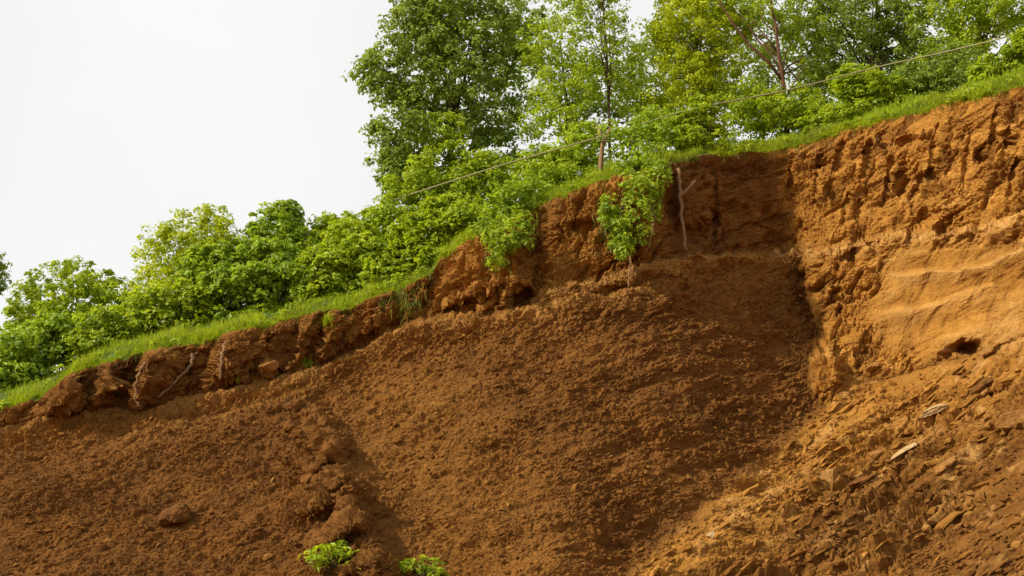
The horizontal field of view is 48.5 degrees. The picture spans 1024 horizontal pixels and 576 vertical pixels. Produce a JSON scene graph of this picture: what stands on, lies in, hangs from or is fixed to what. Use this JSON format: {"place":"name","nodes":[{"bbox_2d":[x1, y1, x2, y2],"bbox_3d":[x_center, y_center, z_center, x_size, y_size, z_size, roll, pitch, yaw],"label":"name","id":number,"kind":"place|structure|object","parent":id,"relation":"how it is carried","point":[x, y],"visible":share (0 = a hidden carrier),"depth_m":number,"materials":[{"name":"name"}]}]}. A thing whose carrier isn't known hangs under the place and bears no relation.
{"place":"outdoors","nodes":[
{"label":"outdoors","id":0,"kind":"place"},
{"bbox_2d":[0,248,831,575],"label":"scree slope","id":1,"kind":"structure","parent":0,"point":[600,338],"depth_m":24.20,"materials":[{"name":"brown soil"}]},
{"bbox_2d":[157,503,189,526],"bbox_3d":[-6.761,4.556,22.792,0.684,0.518,0.568,0,-14,0],"label":"earth clod","id":2,"kind":"object","parent":1,"relation":"on","point":[177,514],"visible":0.96,"depth_m":22.59,"materials":[{"name":"brown soil"}]},
{"bbox_2d":[284,399,303,411],"bbox_3d":[-4.921,2.675,25.735,0.454,0.332,0.387,0,-14,0],"label":"rock","id":3,"kind":"object","parent":1,"relation":"on","point":[297,405],"visible":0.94,"depth_m":25.58,"materials":[{"name":"brown stone"}]},
{"bbox_2d":[300,356,312,368],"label":"grass tuft","id":4,"kind":"object","parent":1,"relation":"on","point":[304,362],"visible":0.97,"depth_m":27.50,"materials":[{"name":"green plant"}]},
{"bbox_2d":[298,539,390,571],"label":"weed","id":5,"kind":"object","parent":1,"relation":"on","point":[324,556],"visible":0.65,"depth_m":19.92,"materials":[{"name":"green plant"}]},
{"bbox_2d":[397,554,449,575],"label":"weed","id":6,"kind":"object","parent":1,"relation":"on","point":[433,570],"visible":0.92,"depth_m":20.14,"materials":[{"name":"green plant"}]},
{"bbox_2d":[0,257,1023,575],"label":"loose soil","id":7,"kind":"structure","parent":1,"relation":"on","point":[814,551],"depth_m":22.51,"materials":[{"name":"brown soil"}]},
{"bbox_2d":[0,86,1023,426],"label":"cliff","id":8,"kind":"structure","parent":0,"point":[908,258],"depth_m":27.39,"materials":[{"name":"brown soil"}]},
{"bbox_2d":[134,362,146,406],"bbox_3d":[-8.594,2.236,26.294,0.337,1.038,0.186,-7,-15,25],"label":"tree root","id":9,"kind":"object","parent":8,"relation":"attached to","point":[141,368],"visible":1,"depth_m":26.29,"materials":[{"name":"brown wood"}]},
{"bbox_2d":[157,352,197,397],"bbox_3d":[-7.941,2.059,27.014,0.899,1.201,0.180,9,-16,-31],"label":"tree root","id":10,"kind":"object","parent":8,"relation":"attached to","point":[190,362],"visible":1,"depth_m":27.05,"materials":[{"name":"brown wood"}]},
{"bbox_2d":[219,341,225,379],"bbox_3d":[-6.779,1.695,26.696,0.133,0.968,0.359,0,-14,0],"label":"tree root","id":11,"kind":"object","parent":8,"relation":"attached to","point":[221,361],"visible":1,"depth_m":26.54,"materials":[{"name":"brown wood"}]},
{"bbox_2d":[258,360,278,371],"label":"rock","id":12,"kind":"object","parent":8,"relation":"on","point":[272,366],"visible":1,"depth_m":26.80,"materials":[{"name":"stone"}]},
{"bbox_2d":[314,311,339,329],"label":"grass tuft","id":13,"kind":"object","parent":8,"relation":"on","point":[325,318],"visible":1,"depth_m":27.57,"materials":[{"name":"green plant"}]},
{"bbox_2d":[379,299,385,311],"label":"grass tuft","id":14,"kind":"object","parent":8,"relation":"on","point":[381,304],"visible":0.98,"depth_m":27.93,"materials":[{"name":"plant"}]},
{"bbox_2d":[380,275,442,327],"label":"grass tuft","id":15,"kind":"object","parent":8,"relation":"attached to","point":[409,305],"visible":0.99,"depth_m":27.99,"materials":[{"name":"green plant"}]},
{"bbox_2d":[474,230,514,279],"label":"grass tuft","id":16,"kind":"object","parent":8,"relation":"on","point":[508,266],"visible":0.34,"depth_m":27.35,"materials":[{"name":"green plant"}]},
{"bbox_2d":[23,104,1017,406],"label":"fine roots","id":17,"kind":"object","parent":8,"relation":"hanging from","point":[589,190],"visible":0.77,"depth_m":28.05,"materials":[{"name":"plant"}]},
{"bbox_2d":[589,182,622,268],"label":"grass tuft","id":18,"kind":"object","parent":8,"relation":"hanging from","point":[607,230],"visible":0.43,"depth_m":27.38,"materials":[{"name":"green plant"}]},
{"bbox_2d":[628,253,631,286],"bbox_3d":[2.797,-0.555,26.966,0.113,1.198,0.381,-9,-16,31],"label":"tree root","id":19,"kind":"object","parent":8,"relation":"hanging from","point":[630,264],"visible":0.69,"depth_m":26.86,"materials":[{"name":"brown wood"}]},
{"bbox_2d":[646,205,656,251],"bbox_3d":[3.325,-1.433,27.124,0.269,1.178,0.109,0,-14,0],"label":"tree root","id":20,"kind":"object","parent":8,"relation":"attached to","point":[653,222],"visible":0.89,"depth_m":27.10,"materials":[{"name":"brown wood"}]},
{"bbox_2d":[676,167,695,250],"bbox_3d":[4.262,-1.919,28.039,0.384,2.265,0.611,-12,-18,39],"label":"tree root","id":21,"kind":"object","parent":8,"relation":"hanging from","point":[681,193],"visible":1,"depth_m":28.02,"materials":[{"name":"brown wood"}]},
{"bbox_2d":[682,153,700,163],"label":"grass tuft","id":22,"kind":"object","parent":8,"relation":"on","point":[691,157],"visible":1,"depth_m":28.80,"materials":[{"name":"green plant"}]},
{"bbox_2d":[866,361,881,371],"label":"rock","id":23,"kind":"object","parent":8,"relation":"on","point":[873,366],"visible":1,"depth_m":26.34,"materials":[{"name":"stone"}]},
{"bbox_2d":[937,345,953,353],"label":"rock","id":24,"kind":"object","parent":8,"relation":"on","point":[943,349],"visible":1,"depth_m":25.65,"materials":[{"name":"stone"}]},
{"bbox_2d":[0,62,1023,409],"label":"hillside","id":25,"kind":"structure","parent":0,"point":[214,323],"depth_m":28.76,"materials":[{"name":"green plant"}]},
{"bbox_2d":[0,252,12,295],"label":"edge tree","id":26,"kind":"object","parent":25,"relation":"on","point":[4,266],"visible":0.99,"depth_m":34.27,"materials":[{"name":"green plant"}]},
{"bbox_2d":[0,307,92,392],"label":"leafy bush","id":27,"kind":"object","parent":25,"relation":"on","point":[26,359],"visible":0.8,"depth_m":29.61,"materials":[{"name":"green plant"}]},
{"bbox_2d":[1,255,138,371],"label":"round bush","id":28,"kind":"object","parent":25,"relation":"on","point":[105,289],"visible":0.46,"depth_m":31.98,"materials":[{"name":"green plant"}]},
{"bbox_2d":[51,276,224,373],"bbox_3d":[-9.709,1.142,30.389,4.400,3.035,2.167,0,-14,0],"label":"mounded bush","id":29,"kind":"object","parent":25,"relation":"on","point":[175,305],"visible":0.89,"depth_m":30.04,"materials":[{"name":"green plant"}]},
{"bbox_2d":[110,203,243,325],"bbox_3d":[-9.217,-0.205,32.622,3.836,4.801,2.780,0,-14,0],"label":"pale bush","id":30,"kind":"object","parent":25,"relation":"on","point":[166,232],"visible":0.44,"depth_m":32.57,"materials":[{"name":"green plant"}]},
{"bbox_2d":[167,235,319,327],"bbox_3d":[-7.167,-0.092,30.776,4.442,2.905,2.544,0,-14,0],"label":"glossy bush","id":31,"kind":"object","parent":25,"relation":"on","point":[231,275],"visible":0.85,"depth_m":30.34,"materials":[{"name":"green plant"}]},
{"bbox_2d":[225,199,318,306],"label":"tall bush","id":32,"kind":"object","parent":25,"relation":"on","point":[288,225],"visible":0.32,"depth_m":32.80,"materials":[{"name":"green plant"}]},
{"bbox_2d":[295,205,389,256],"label":"bush","id":33,"kind":"object","parent":25,"relation":"on","point":[322,225],"visible":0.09,"depth_m":33.10,"materials":[{"name":"green plant"}]},
{"bbox_2d":[284,217,405,302],"bbox_3d":[-4.325,-0.698,30.913,3.547,2.853,2.485,0,-14,0],"label":"tangled bush","id":34,"kind":"object","parent":25,"relation":"on","point":[335,263],"visible":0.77,"depth_m":30.18,"materials":[{"name":"green plant"}]},
{"bbox_2d":[356,192,496,293],"bbox_3d":[-2.163,-1.137,30.455,3.849,3.194,2.331,0,-14,0],"label":"bright bush","id":35,"kind":"object","parent":25,"relation":"on","point":[443,217],"visible":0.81,"depth_m":29.83,"materials":[{"name":"green plant"}]},
{"bbox_2d":[341,0,539,202],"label":"broadleaf tree","id":36,"kind":"object","parent":25,"relation":"on","point":[440,40],"visible":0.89,"depth_m":34.65,"materials":[{"name":"green plant"}]},
{"bbox_2d":[365,110,524,235],"bbox_3d":[-1.926,-2.617,32.788,4.902,5.561,2.605,0,-14,0],"label":"spreading bush","id":37,"kind":"object","parent":25,"relation":"on","point":[422,178],"visible":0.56,"depth_m":32.49,"materials":[{"name":"green plant"}]},
{"bbox_2d":[465,173,554,271],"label":"edge bush","id":38,"kind":"object","parent":25,"relation":"on","point":[502,200],"visible":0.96,"depth_m":27.54,"materials":[{"name":"green plant"}]},
{"bbox_2d":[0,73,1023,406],"bbox_3d":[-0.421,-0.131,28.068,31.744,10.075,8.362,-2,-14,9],"label":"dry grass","id":39,"kind":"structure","parent":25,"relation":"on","point":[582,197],"depth_m":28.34,"materials":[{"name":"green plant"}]},
{"bbox_2d":[515,0,652,159],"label":"slender tree","id":40,"kind":"object","parent":25,"relation":"on","point":[581,63],"visible":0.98,"depth_m":33.94,"materials":[{"name":"green plant"}]},
{"bbox_2d":[488,0,690,147],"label":"backing tree","id":41,"kind":"object","parent":25,"relation":"on","point":[615,113],"visible":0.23,"depth_m":39.32,"materials":[{"name":"green plant"}]},
{"bbox_2d":[506,109,679,194],"bbox_3d":[2.413,-3.484,31.183,5.210,3.560,2.724,0,-14,0],"label":"rope bush","id":42,"kind":"object","parent":25,"relation":"on","point":[556,166],"visible":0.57,"depth_m":31.03,"materials":[{"name":"green plant"}]},
{"bbox_2d":[595,125,611,170],"bbox_3d":[2.400,-3.460,29.669,0.462,1.664,0.283,0,-14,0],"label":"wooden post","id":43,"kind":"object","parent":25,"relation":"on","point":[601,154],"visible":0.68,"depth_m":29.65,"materials":[{"name":"brown wood"}]},
{"bbox_2d":[596,104,691,260],"bbox_3d":[3.233,-2.737,28.800,2.191,5.253,4.513,-5,-15,20],"label":"hanging bush","id":44,"kind":"object","parent":25,"relation":"on","point":[632,139],"visible":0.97,"depth_m":27.39,"materials":[{"name":"green plant"}]},
{"bbox_2d":[633,0,764,118],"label":"lime tree","id":45,"kind":"object","parent":25,"relation":"on","point":[695,68],"visible":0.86,"depth_m":34.06,"materials":[{"name":"green plant"}]},
{"bbox_2d":[666,93,733,154],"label":"upright bush","id":46,"kind":"object","parent":25,"relation":"on","point":[698,126],"visible":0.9,"depth_m":30.01,"materials":[{"name":"green plant"}]},
{"bbox_2d":[702,0,839,134],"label":"forked tree","id":47,"kind":"object","parent":25,"relation":"on","point":[773,13],"visible":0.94,"depth_m":34.09,"materials":[{"name":"green plant"}]},
{"bbox_2d":[714,75,851,144],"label":"shaded bush","id":48,"kind":"object","parent":25,"relation":"on","point":[802,112],"visible":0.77,"depth_m":32.49,"materials":[{"name":"green plant"}]},
{"bbox_2d":[702,0,928,114],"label":"pale tree","id":49,"kind":"object","parent":25,"relation":"on","point":[766,78],"visible":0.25,"depth_m":39.00,"materials":[{"name":"green plant"}]},
{"bbox_2d":[778,0,941,101],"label":"shade tree","id":50,"kind":"object","parent":25,"relation":"on","point":[864,33],"visible":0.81,"depth_m":34.88,"materials":[{"name":"green plant"}]},
{"bbox_2d":[819,62,916,124],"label":"ball bush","id":51,"kind":"object","parent":25,"relation":"on","point":[855,92],"visible":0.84,"depth_m":31.48,"materials":[{"name":"green plant"}]},
{"bbox_2d":[891,41,983,96],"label":"dim bush","id":52,"kind":"object","parent":25,"relation":"on","point":[944,73],"visible":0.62,"depth_m":31.59,"materials":[{"name":"green plant"}]},
{"bbox_2d":[898,0,1023,72],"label":"olive tree","id":53,"kind":"object","parent":25,"relation":"on","point":[953,23],"visible":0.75,"depth_m":33.45,"materials":[{"name":"green plant"}]},
{"bbox_2d":[963,26,1023,86],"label":"fresh bush","id":54,"kind":"object","parent":25,"relation":"on","point":[993,66],"visible":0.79,"depth_m":28.69,"materials":[{"name":"green plant"}]},
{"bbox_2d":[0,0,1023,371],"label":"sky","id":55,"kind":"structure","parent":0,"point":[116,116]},
{"bbox_2d":[390,35,1008,201],"bbox_3d":[5.807,-4.575,30.372,19.289,3.122,2.728,-4,-15,17],"label":"rope","id":56,"kind":"object","parent":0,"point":[711,105],"visible":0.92,"depth_m":30.53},
{"bbox_2d":[629,337,1023,575],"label":"debris slope","id":57,"kind":"structure","parent":0,"point":[911,510],"depth_m":22.38,"materials":[{"name":"brown soil"}]},
{"bbox_2d":[706,532,715,538],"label":"rock","id":58,"kind":"object","parent":57,"relation":"on","point":[710,535],"visible":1,"depth_m":21.04,"materials":[{"name":"beige stone"}]},
{"bbox_2d":[847,476,873,486],"bbox_3d":[7.072,3.950,23.191,0.659,0.237,0.501,0,-14,0],"label":"rock","id":59,"kind":"object","parent":57,"relation":"on","point":[855,482],"visible":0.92,"depth_m":23.05,"materials":[{"name":"brown stone"}]},
{"bbox_2d":[866,450,883,458],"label":"rock","id":60,"kind":"object","parent":57,"relation":"on","point":[873,454],"visible":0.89,"depth_m":24.06,"materials":[{"name":"stone"}]},
{"bbox_2d":[890,442,916,459],"bbox_3d":[8.202,3.445,23.944,0.607,0.392,0.605,0,-14,0],"label":"rock","id":61,"kind":"object","parent":57,"relation":"on","point":[906,449],"visible":0.99,"depth_m":23.76,"materials":[{"name":"beige stone"}]},
{"bbox_2d":[913,480,927,491],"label":"rock","id":62,"kind":"object","parent":57,"relation":"on","point":[920,485],"visible":0.94,"depth_m":22.11,"materials":[{"name":"brown stone"}]},
{"bbox_2d":[920,403,947,417],"bbox_3d":[8.979,2.615,24.228,0.650,0.326,0.455,0,-14,0],"label":"rock","id":63,"kind":"object","parent":57,"relation":"on","point":[933,410],"visible":1,"depth_m":24.10,"materials":[{"name":"beige stone"}]},
{"bbox_2d":[931,455,955,474],"bbox_3d":[8.568,3.517,22.451,0.649,0.450,0.518,10,-17,-35],"label":"rock","id":64,"kind":"object","parent":57,"relation":"on","point":[945,465],"visible":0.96,"depth_m":22.26,"materials":[{"name":"stone"}]},
{"bbox_2d":[969,376,993,393],"bbox_3d":[9.980,2.054,24.123,0.522,0.417,0.521,11,-18,-37],"label":"rock","id":65,"kind":"object","parent":57,"relation":"on","point":[982,384],"visible":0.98,"depth_m":23.97,"materials":[{"name":"brown stone"}]},
{"bbox_2d":[979,342,999,355],"bbox_3d":[10.398,1.335,24.704,0.428,0.302,0.444,-13,-19,42],"label":"rock","id":66,"kind":"object","parent":57,"relation":"on","point":[988,350],"visible":1,"depth_m":24.57,"materials":[{"name":"stone"}]},
{"bbox_2d":[995,410,1023,431],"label":"rock","id":67,"kind":"object","parent":57,"relation":"on","point":[1005,421],"visible":0.74,"depth_m":22.35,"materials":[{"name":"stone"}]}
]}

